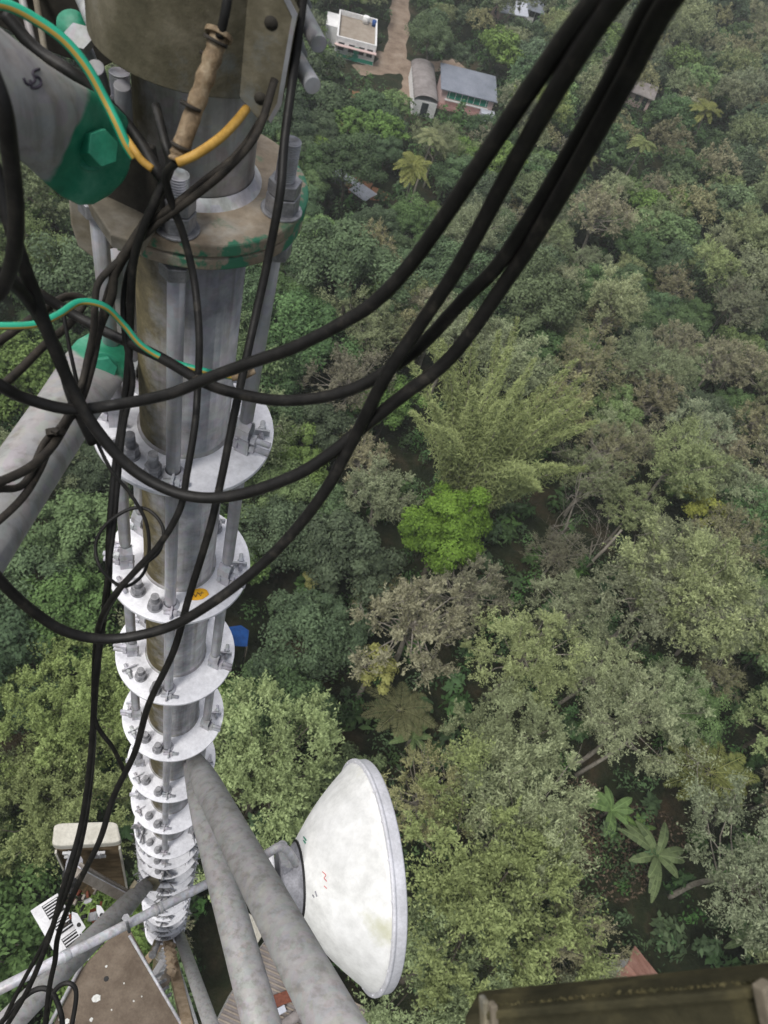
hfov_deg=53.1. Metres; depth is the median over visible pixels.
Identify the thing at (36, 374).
tree
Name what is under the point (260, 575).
tree
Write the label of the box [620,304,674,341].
tree
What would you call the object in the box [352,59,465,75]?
dirt lane
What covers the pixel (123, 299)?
thin cable
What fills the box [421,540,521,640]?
tree
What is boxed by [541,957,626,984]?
tree
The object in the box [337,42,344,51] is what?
window
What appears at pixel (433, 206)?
tree
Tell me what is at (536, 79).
feeder cable
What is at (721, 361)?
tree
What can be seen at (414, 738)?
banana plant
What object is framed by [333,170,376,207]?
sheet metal shelter
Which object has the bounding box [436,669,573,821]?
tree
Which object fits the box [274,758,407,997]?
microwave dish
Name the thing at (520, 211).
tree
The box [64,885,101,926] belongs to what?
clamp cluster
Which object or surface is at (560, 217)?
tree
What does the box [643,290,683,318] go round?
tree
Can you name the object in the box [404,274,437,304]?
tree
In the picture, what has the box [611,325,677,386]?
tree
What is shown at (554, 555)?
tree
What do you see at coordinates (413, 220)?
tree
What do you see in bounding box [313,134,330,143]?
tree
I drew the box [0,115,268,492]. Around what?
thin cable
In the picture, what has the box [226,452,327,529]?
tree
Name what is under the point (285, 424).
tree
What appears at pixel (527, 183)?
tree
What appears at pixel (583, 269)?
tree
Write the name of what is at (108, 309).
earth wire
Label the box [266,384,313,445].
tree
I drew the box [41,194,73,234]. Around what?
tree
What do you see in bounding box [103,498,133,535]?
tree
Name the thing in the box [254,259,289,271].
tree
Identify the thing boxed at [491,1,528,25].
gabled house
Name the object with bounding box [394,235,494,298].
tree
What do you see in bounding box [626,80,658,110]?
gabled house
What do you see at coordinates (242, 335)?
tree
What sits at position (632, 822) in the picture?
banana plant
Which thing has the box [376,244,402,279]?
tree
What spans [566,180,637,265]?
tree
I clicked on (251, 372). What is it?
cable lug
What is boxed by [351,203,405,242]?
tree
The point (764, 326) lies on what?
tree
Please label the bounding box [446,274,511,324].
tree
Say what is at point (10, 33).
tree
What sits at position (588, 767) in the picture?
fallen trunk
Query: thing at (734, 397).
tree
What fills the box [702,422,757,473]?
tree
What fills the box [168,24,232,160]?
taped connector
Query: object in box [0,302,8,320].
tree
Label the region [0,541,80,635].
tree
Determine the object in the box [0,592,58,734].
tree
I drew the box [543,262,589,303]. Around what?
tree
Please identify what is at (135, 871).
tree
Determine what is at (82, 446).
tree
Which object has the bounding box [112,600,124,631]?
tree
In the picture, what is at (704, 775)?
bare tree
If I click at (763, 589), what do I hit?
tree
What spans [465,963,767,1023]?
mossy beam
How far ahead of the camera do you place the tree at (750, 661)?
64.36 m
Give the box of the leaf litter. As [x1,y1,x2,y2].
[560,777,685,902]
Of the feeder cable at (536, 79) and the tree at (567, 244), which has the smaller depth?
the feeder cable at (536, 79)
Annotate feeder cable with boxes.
[0,0,600,414]
[0,0,629,643]
[0,0,685,503]
[16,0,654,405]
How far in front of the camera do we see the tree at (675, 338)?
88.22 m
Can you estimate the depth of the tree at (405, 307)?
77.60 m
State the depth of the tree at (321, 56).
107.30 m
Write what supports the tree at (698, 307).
on the ground
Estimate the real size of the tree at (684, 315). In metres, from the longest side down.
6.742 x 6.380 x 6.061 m
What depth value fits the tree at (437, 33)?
116.06 m
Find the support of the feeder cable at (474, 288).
attached to the lattice tower
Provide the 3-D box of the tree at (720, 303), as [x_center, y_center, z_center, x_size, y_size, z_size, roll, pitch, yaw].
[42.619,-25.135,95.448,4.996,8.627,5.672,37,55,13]
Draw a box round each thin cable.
[0,11,162,182]
[0,72,24,302]
[0,77,277,524]
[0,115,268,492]
[0,160,202,1023]
[0,193,164,486]
[0,267,97,445]
[0,292,87,393]
[0,985,64,1023]
[5,102,173,1023]
[43,0,306,1023]
[48,980,78,1023]
[60,305,164,673]
[95,260,135,770]
[215,0,231,39]
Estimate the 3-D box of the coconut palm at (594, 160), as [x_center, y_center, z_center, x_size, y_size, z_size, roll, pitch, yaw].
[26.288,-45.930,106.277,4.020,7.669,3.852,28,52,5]
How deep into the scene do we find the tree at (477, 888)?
41.36 m
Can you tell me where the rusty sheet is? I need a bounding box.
[273,990,291,1006]
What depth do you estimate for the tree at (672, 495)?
75.54 m
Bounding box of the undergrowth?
[0,0,767,1023]
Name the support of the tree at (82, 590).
on the ground
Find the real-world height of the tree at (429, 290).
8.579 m
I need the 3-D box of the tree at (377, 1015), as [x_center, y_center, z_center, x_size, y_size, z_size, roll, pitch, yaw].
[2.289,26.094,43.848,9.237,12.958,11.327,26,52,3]
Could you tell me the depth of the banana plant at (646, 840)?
54.85 m
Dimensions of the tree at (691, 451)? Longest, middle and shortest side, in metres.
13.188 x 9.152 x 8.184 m
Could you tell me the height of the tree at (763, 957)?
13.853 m
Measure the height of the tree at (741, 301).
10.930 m
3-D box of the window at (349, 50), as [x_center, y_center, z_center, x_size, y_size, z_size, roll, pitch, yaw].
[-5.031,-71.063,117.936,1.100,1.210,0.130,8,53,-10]
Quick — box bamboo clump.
[407,308,600,513]
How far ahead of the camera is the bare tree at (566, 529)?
64.53 m
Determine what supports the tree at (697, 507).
on the ground
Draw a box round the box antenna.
[52,822,127,905]
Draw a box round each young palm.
[361,681,437,740]
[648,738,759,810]
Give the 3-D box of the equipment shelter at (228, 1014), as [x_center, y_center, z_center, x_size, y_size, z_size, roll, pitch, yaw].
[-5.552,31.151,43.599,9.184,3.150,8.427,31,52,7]
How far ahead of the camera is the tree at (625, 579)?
57.04 m
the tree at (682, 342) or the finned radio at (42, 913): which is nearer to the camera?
the finned radio at (42, 913)
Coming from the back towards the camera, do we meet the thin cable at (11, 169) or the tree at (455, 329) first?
the tree at (455, 329)
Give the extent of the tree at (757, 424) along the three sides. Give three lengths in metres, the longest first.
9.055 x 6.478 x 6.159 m
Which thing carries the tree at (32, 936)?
on the ground
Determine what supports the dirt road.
on the ground
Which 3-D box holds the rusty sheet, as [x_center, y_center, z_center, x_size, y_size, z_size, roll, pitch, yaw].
[-5.785,27.785,43.882,2.239,0.050,0.639,-8,58,-21]
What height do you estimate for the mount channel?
0.655 m
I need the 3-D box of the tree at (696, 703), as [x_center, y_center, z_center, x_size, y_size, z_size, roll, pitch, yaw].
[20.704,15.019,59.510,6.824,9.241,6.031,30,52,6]
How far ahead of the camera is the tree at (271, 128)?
88.19 m
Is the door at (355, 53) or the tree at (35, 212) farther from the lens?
the door at (355, 53)
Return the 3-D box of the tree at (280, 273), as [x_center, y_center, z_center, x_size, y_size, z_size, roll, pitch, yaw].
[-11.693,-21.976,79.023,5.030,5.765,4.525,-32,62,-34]
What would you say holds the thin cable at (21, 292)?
attached to the lattice tower
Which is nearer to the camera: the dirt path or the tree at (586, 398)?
the tree at (586, 398)
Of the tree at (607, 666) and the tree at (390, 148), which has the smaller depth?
the tree at (607, 666)
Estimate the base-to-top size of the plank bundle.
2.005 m
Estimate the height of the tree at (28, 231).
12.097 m
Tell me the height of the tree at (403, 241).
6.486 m
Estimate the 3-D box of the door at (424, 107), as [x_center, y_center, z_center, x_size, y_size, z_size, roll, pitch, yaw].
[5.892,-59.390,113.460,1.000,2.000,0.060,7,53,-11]
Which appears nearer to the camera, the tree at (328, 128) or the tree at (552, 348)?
the tree at (552, 348)
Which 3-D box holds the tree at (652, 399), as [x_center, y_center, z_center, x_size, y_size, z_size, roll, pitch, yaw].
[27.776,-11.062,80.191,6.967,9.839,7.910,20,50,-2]
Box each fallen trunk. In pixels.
[575,740,630,776]
[587,529,622,567]
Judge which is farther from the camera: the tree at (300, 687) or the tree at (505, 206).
the tree at (505, 206)
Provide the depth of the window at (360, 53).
118.41 m
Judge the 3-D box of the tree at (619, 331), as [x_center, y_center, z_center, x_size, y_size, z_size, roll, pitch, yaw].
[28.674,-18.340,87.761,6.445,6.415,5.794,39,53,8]
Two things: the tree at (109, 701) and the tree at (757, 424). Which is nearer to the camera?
the tree at (109, 701)
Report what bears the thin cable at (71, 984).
attached to the lattice tower
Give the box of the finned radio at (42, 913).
[31,893,103,952]
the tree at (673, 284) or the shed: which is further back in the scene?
the shed
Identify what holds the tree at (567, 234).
on the ground
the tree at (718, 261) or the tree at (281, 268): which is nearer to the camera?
the tree at (281, 268)
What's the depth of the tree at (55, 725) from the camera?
44.43 m
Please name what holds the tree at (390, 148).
on the ground
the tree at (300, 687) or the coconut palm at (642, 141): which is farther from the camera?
the coconut palm at (642, 141)
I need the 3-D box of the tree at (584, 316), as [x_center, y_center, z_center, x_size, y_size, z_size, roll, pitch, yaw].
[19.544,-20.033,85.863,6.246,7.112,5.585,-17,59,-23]
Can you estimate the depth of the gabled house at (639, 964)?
48.85 m
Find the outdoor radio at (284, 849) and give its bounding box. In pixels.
[265,842,299,867]
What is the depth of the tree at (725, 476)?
74.81 m
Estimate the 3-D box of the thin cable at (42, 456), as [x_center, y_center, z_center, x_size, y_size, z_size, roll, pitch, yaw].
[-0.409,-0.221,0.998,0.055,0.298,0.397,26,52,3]
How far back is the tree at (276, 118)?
90.41 m
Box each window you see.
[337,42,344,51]
[347,44,354,53]
[358,47,364,56]
[365,49,372,58]
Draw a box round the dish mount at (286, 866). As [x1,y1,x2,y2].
[278,840,292,875]
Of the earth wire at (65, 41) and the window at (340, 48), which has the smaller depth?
the earth wire at (65, 41)
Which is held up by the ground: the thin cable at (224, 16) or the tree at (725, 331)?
the tree at (725, 331)
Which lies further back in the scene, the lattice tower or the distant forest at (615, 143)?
the distant forest at (615, 143)
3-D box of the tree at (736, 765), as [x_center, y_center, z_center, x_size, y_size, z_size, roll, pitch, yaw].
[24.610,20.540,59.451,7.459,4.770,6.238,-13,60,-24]
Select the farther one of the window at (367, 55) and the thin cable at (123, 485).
the window at (367, 55)
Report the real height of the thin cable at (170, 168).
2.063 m
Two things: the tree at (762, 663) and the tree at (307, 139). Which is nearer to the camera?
the tree at (762, 663)
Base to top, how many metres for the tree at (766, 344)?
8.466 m
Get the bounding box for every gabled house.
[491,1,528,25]
[523,0,544,22]
[600,946,656,978]
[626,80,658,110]
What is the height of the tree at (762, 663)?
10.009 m
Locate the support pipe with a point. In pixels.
(128, 922)
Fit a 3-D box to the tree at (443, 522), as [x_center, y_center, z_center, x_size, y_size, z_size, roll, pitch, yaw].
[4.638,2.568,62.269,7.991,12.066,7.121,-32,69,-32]
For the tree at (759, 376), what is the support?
on the ground
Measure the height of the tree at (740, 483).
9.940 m
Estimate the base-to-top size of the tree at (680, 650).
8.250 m
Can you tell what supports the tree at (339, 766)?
on the ground
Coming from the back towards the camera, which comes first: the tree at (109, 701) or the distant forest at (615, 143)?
the distant forest at (615, 143)
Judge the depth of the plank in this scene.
43.44 m
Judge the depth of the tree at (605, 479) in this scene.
68.66 m
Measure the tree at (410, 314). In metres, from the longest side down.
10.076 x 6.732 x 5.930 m
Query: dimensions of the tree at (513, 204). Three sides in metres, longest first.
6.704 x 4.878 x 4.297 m
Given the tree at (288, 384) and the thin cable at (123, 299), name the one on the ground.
the tree at (288, 384)
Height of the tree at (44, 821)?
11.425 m
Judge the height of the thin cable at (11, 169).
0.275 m
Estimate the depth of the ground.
63.15 m
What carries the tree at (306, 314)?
on the ground
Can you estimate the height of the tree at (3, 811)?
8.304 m
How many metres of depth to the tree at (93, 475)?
57.20 m
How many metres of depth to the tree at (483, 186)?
93.11 m
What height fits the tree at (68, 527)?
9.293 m
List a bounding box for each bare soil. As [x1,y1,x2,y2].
[345,177,372,192]
[370,187,387,200]
[374,51,410,75]
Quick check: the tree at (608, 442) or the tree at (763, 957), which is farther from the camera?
the tree at (608, 442)
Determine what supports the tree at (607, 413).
on the ground
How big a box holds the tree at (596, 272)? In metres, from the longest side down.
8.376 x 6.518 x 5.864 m
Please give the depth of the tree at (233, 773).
43.53 m
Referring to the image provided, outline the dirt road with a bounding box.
[384,0,409,57]
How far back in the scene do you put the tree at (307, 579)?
59.24 m
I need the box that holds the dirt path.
[398,72,409,105]
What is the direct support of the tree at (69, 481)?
on the ground
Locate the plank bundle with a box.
[145,939,197,1023]
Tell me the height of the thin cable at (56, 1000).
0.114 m
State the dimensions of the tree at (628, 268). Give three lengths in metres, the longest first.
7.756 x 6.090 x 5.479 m
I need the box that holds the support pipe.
[0,849,277,994]
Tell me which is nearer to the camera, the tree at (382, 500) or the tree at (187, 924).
the tree at (187, 924)
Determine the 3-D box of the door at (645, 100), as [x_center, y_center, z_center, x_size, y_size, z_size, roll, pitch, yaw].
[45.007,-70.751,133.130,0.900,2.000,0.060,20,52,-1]
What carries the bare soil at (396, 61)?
on the ground
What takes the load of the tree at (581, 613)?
on the ground
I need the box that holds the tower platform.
[49,930,180,1023]
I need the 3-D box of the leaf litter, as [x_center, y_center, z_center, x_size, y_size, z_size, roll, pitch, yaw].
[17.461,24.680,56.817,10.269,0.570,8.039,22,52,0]
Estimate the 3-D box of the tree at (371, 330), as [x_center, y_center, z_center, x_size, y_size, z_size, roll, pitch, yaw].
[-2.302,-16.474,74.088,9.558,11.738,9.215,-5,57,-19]
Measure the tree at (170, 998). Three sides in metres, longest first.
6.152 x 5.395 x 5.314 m
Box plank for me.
[277,1005,285,1014]
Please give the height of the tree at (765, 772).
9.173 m
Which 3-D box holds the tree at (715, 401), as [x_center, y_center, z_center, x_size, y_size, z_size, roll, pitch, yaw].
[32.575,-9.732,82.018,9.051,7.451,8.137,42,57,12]
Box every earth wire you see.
[0,0,134,159]
[0,298,231,379]
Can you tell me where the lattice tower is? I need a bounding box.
[0,0,367,1023]
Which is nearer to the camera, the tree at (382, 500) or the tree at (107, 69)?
the tree at (382, 500)
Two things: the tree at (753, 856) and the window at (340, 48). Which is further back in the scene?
the window at (340, 48)
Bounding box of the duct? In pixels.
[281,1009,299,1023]
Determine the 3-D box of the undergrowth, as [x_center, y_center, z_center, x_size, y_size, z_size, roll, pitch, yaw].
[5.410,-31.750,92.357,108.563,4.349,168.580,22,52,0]
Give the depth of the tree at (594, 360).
76.22 m
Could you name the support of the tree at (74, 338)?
on the ground
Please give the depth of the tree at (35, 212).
74.92 m
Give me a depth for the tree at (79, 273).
63.69 m
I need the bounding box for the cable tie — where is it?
[45,427,64,435]
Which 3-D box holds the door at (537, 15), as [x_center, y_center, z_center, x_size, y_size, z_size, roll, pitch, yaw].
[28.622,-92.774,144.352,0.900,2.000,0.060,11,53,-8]
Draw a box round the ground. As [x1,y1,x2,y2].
[0,0,767,1023]
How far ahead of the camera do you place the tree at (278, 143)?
88.62 m
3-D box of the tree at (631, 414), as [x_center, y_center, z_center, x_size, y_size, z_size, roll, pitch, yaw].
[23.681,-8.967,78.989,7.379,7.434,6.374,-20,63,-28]
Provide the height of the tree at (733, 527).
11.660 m
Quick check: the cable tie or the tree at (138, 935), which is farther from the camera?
the tree at (138, 935)
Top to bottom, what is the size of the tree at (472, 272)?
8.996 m
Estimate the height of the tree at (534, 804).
14.179 m
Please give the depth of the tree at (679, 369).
80.90 m
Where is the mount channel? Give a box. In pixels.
[62,856,136,899]
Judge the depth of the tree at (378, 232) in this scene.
83.79 m
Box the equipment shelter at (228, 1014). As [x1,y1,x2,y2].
[217,942,382,1023]
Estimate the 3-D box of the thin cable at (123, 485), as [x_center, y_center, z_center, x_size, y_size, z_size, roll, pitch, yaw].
[-0.423,-0.007,1.239,0.123,0.564,0.316,-5,57,-19]
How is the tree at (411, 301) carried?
on the ground
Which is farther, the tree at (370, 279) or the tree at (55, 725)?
the tree at (370, 279)
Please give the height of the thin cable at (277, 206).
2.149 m
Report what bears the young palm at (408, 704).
on the ground
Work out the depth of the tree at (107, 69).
88.50 m
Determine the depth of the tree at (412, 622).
52.41 m
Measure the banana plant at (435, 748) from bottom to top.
1.673 m
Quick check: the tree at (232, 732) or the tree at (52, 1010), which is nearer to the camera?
the tree at (52, 1010)
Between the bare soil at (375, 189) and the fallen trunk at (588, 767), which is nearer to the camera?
the fallen trunk at (588, 767)
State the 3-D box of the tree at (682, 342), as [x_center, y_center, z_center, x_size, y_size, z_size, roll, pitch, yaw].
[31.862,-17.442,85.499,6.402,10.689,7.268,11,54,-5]
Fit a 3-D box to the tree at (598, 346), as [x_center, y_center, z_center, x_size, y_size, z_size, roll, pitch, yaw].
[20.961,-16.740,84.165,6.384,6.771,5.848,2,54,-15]
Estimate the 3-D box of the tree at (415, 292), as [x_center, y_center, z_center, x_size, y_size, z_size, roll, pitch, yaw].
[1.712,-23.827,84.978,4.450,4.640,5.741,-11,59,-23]
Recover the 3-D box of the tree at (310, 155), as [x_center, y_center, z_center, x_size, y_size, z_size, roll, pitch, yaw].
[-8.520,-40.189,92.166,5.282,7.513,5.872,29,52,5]
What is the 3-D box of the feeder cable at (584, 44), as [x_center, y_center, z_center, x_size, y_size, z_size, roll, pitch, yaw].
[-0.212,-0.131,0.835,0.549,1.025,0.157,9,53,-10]
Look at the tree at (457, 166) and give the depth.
95.27 m
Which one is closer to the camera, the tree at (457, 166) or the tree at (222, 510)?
the tree at (222, 510)
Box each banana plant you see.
[389,719,431,767]
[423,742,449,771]
[587,786,633,838]
[618,820,684,902]
[624,812,655,844]
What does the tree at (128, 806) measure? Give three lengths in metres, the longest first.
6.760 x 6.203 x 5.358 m
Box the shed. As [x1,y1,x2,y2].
[408,58,438,117]
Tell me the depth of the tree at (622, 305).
81.17 m
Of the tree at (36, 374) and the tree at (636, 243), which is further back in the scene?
the tree at (636, 243)
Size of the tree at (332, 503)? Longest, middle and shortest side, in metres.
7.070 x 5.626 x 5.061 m
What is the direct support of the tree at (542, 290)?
on the ground
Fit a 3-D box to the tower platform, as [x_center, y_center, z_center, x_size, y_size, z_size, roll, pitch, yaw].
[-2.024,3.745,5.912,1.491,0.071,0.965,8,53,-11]
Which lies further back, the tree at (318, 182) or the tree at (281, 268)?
the tree at (318, 182)
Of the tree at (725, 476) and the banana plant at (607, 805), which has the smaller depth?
the banana plant at (607, 805)
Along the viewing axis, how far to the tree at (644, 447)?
74.38 m
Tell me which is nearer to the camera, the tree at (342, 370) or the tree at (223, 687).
the tree at (223, 687)
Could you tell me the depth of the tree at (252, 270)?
74.90 m
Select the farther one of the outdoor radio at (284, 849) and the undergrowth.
the undergrowth
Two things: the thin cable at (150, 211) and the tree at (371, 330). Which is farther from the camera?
the tree at (371, 330)
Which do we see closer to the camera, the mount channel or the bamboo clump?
the mount channel
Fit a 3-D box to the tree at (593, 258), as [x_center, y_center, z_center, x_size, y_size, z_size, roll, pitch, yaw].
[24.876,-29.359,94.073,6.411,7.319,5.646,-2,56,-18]
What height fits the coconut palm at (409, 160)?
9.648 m
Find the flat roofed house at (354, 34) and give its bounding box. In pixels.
[325,9,377,65]
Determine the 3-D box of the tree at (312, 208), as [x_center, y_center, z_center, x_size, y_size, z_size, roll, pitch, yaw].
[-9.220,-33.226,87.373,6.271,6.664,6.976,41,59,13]
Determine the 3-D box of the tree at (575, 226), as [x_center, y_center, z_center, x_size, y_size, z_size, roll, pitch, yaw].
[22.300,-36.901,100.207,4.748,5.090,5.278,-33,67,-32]
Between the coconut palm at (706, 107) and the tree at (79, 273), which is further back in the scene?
the coconut palm at (706, 107)
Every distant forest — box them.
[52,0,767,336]
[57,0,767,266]
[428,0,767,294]
[510,2,689,128]
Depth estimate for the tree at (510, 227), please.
89.00 m
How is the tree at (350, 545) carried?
on the ground
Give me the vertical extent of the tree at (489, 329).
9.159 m
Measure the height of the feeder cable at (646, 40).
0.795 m
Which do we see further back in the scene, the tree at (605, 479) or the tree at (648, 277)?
the tree at (648, 277)
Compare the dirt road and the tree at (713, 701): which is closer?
the tree at (713, 701)
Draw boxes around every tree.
[0,26,19,42]
[0,156,69,241]
[0,203,93,306]
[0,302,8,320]
[0,310,82,362]
[0,319,55,421]
[0,424,90,493]
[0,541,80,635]
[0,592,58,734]
[0,635,129,796]
[0,720,32,833]
[0,721,135,885]
[0,811,38,881]
[0,861,83,1011]
[1,231,98,319]
[6,891,152,1005]
[10,564,123,676]
[17,488,117,577]
[25,179,67,235]
[40,994,62,1023]
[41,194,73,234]
[53,645,129,770]
[54,445,133,504]
[78,440,90,454]
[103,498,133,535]
[105,65,130,85]
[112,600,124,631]
[114,763,134,826]
[131,829,203,881]
[132,882,194,947]
[150,946,197,1011]
[193,669,347,901]
[216,662,269,750]
[217,676,231,703]
[219,503,227,516]
[221,514,271,596]
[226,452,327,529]
[236,305,291,387]
[237,654,345,754]
[238,493,332,576]
[240,341,310,418]
[241,270,293,329]
[242,285,365,375]
[245,264,261,278]
[246,587,376,683]
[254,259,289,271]
[259,384,305,468]
[261,120,281,138]
[262,128,303,167]
[266,116,303,143]
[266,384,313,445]
[266,421,330,489]
[269,84,315,135]
[274,275,330,317]
[275,270,285,292]
[279,819,304,845]
[280,237,329,275]
[285,271,324,296]
[286,508,406,604]
[287,741,386,818]
[288,216,419,315]
[293,402,356,457]
[294,342,396,434]
[297,134,316,164]
[297,480,356,529]
[298,213,337,249]
[299,143,334,181]
[301,163,331,200]
[302,110,339,143]
[302,570,323,596]
[306,41,335,74]
[306,183,323,218]
[309,217,377,293]
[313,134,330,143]
[314,128,388,206]
[314,276,409,371]
[337,451,422,529]
[338,425,393,496]
[347,574,471,693]
[348,862,523,1023]
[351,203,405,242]
[351,374,427,441]
[351,573,408,622]
[355,642,398,699]
[356,218,395,252]
[360,278,382,296]
[363,297,421,350]
[366,133,403,171]
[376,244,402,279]
[377,308,437,381]
[379,230,416,252]
[380,734,495,848]
[389,191,436,250]
[393,282,419,300]
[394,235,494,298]
[397,480,494,581]
[402,288,466,368]
[402,723,618,1023]
[404,10,453,59]
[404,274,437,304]
[406,117,470,188]
[412,286,452,310]
[414,291,517,405]
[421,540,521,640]
[426,200,462,238]
[429,151,488,192]
[434,195,515,250]
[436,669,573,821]
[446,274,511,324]
[455,729,601,920]
[460,603,596,711]
[464,170,516,208]
[466,192,520,225]
[467,266,512,313]
[471,317,500,386]
[471,318,563,401]
[472,230,568,290]
[477,208,517,238]
[481,247,586,336]
[506,191,517,208]
[508,205,524,220]
[509,323,573,376]
[512,169,569,217]
[518,525,590,590]
[524,564,619,647]
[525,887,639,983]
[530,369,596,433]
[531,190,573,239]
[540,299,588,336]
[541,232,580,265]
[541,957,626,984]
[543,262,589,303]
[546,219,576,253]
[546,323,628,402]
[546,438,586,460]
[546,442,626,550]
[554,211,580,237]
[554,444,637,515]
[557,328,608,380]
[557,623,646,716]
[561,266,584,286]
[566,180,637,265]
[567,244,614,271]
[570,655,723,786]
[573,262,616,318]
[574,417,641,492]
[580,526,728,655]
[586,261,651,340]
[586,304,624,339]
[586,495,615,567]
[587,382,644,443]
[589,398,639,466]
[596,482,671,543]
[602,505,767,667]
[604,218,662,269]
[609,263,647,309]
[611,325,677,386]
[614,251,652,276]
[616,323,667,365]
[616,417,669,478]
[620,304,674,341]
[621,359,658,386]
[624,511,722,619]
[627,367,689,424]
[630,408,742,512]
[632,652,715,746]
[643,272,659,292]
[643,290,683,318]
[645,341,704,407]
[647,318,704,387]
[649,238,711,288]
[653,259,695,302]
[655,329,691,365]
[659,303,709,342]
[660,383,741,447]
[660,461,705,503]
[663,395,741,461]
[667,766,767,959]
[670,665,731,748]
[671,352,711,388]
[671,484,729,542]
[674,600,755,665]
[678,297,715,328]
[682,333,752,404]
[685,233,750,296]
[685,728,755,836]
[686,500,767,573]
[689,450,750,503]
[690,342,721,381]
[693,646,747,705]
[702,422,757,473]
[706,273,767,341]
[708,336,767,393]
[709,283,747,331]
[713,483,767,578]
[714,386,757,435]
[715,324,767,376]
[715,462,767,538]
[718,558,767,651]
[724,906,767,964]
[728,558,767,618]
[730,396,767,444]
[731,683,767,760]
[740,370,767,447]
[742,304,767,340]
[743,623,767,671]
[745,434,767,498]
[747,937,767,963]
[748,758,767,811]
[751,342,767,399]
[757,653,767,686]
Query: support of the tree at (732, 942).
on the ground
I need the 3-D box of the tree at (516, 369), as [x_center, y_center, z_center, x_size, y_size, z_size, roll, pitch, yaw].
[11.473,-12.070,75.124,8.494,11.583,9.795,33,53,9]
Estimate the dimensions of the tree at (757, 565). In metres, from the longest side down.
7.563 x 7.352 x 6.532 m
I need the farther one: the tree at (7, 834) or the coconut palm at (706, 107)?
the coconut palm at (706, 107)
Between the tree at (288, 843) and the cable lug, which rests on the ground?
the tree at (288, 843)
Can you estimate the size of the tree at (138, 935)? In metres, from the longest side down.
7.764 x 7.486 x 6.706 m
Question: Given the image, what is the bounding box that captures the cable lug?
[231,369,255,380]
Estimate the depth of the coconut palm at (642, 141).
105.69 m
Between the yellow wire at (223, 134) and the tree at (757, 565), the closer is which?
the yellow wire at (223, 134)
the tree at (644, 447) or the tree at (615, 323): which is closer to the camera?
the tree at (644, 447)
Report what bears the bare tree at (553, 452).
on the ground
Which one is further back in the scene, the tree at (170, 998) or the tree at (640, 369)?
the tree at (640, 369)
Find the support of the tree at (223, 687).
on the ground
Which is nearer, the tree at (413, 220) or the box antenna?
the box antenna
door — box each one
[351,47,359,61]
[419,102,428,116]
[533,13,539,22]
[639,98,648,109]
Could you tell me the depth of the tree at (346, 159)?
89.93 m
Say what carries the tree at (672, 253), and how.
on the ground
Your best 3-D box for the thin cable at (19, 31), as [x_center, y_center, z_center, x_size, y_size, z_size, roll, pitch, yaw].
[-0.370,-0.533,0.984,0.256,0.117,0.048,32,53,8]
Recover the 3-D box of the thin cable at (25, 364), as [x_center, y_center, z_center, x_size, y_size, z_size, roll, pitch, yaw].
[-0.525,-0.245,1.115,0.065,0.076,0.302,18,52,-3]
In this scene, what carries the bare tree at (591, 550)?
on the ground
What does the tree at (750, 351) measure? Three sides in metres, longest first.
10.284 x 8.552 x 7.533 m
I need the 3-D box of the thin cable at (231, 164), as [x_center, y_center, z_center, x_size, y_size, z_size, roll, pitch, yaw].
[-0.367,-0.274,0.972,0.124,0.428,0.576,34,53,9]
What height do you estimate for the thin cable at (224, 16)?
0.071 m
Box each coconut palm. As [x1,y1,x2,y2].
[393,151,432,202]
[410,127,447,203]
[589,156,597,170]
[612,134,656,200]
[678,98,723,169]
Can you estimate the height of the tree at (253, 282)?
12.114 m
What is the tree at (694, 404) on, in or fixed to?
on the ground
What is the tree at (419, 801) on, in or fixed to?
on the ground
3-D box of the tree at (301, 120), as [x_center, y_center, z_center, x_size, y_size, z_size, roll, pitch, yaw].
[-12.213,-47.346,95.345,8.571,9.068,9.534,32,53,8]
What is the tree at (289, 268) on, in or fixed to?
on the ground
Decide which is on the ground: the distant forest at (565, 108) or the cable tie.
the distant forest at (565, 108)
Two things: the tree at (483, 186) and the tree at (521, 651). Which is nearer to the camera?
the tree at (521, 651)
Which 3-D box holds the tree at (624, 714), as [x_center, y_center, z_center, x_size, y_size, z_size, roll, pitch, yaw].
[17.163,15.865,55.558,9.980,12.915,9.485,16,52,-4]
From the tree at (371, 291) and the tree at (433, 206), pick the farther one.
the tree at (433, 206)
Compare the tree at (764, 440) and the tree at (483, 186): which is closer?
the tree at (764, 440)
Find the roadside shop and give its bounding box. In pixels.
[436,62,497,120]
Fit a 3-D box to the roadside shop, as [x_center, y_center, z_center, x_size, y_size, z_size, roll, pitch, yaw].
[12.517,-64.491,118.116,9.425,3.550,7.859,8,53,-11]
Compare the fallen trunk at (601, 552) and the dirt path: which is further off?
the dirt path
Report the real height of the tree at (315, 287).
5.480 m
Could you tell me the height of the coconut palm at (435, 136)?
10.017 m
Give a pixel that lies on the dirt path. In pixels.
(405, 85)
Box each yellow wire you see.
[126,132,153,171]
[175,104,249,167]
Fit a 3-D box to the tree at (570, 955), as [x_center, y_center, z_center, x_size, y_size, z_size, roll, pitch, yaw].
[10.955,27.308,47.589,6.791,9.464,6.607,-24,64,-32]
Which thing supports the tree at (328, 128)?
on the ground
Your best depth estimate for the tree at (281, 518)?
56.74 m
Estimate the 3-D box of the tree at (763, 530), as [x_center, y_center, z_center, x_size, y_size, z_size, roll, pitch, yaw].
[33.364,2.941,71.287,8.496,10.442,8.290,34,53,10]
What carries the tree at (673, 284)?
on the ground
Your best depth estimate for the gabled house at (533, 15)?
143.43 m
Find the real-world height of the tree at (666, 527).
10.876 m
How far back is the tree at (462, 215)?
84.22 m

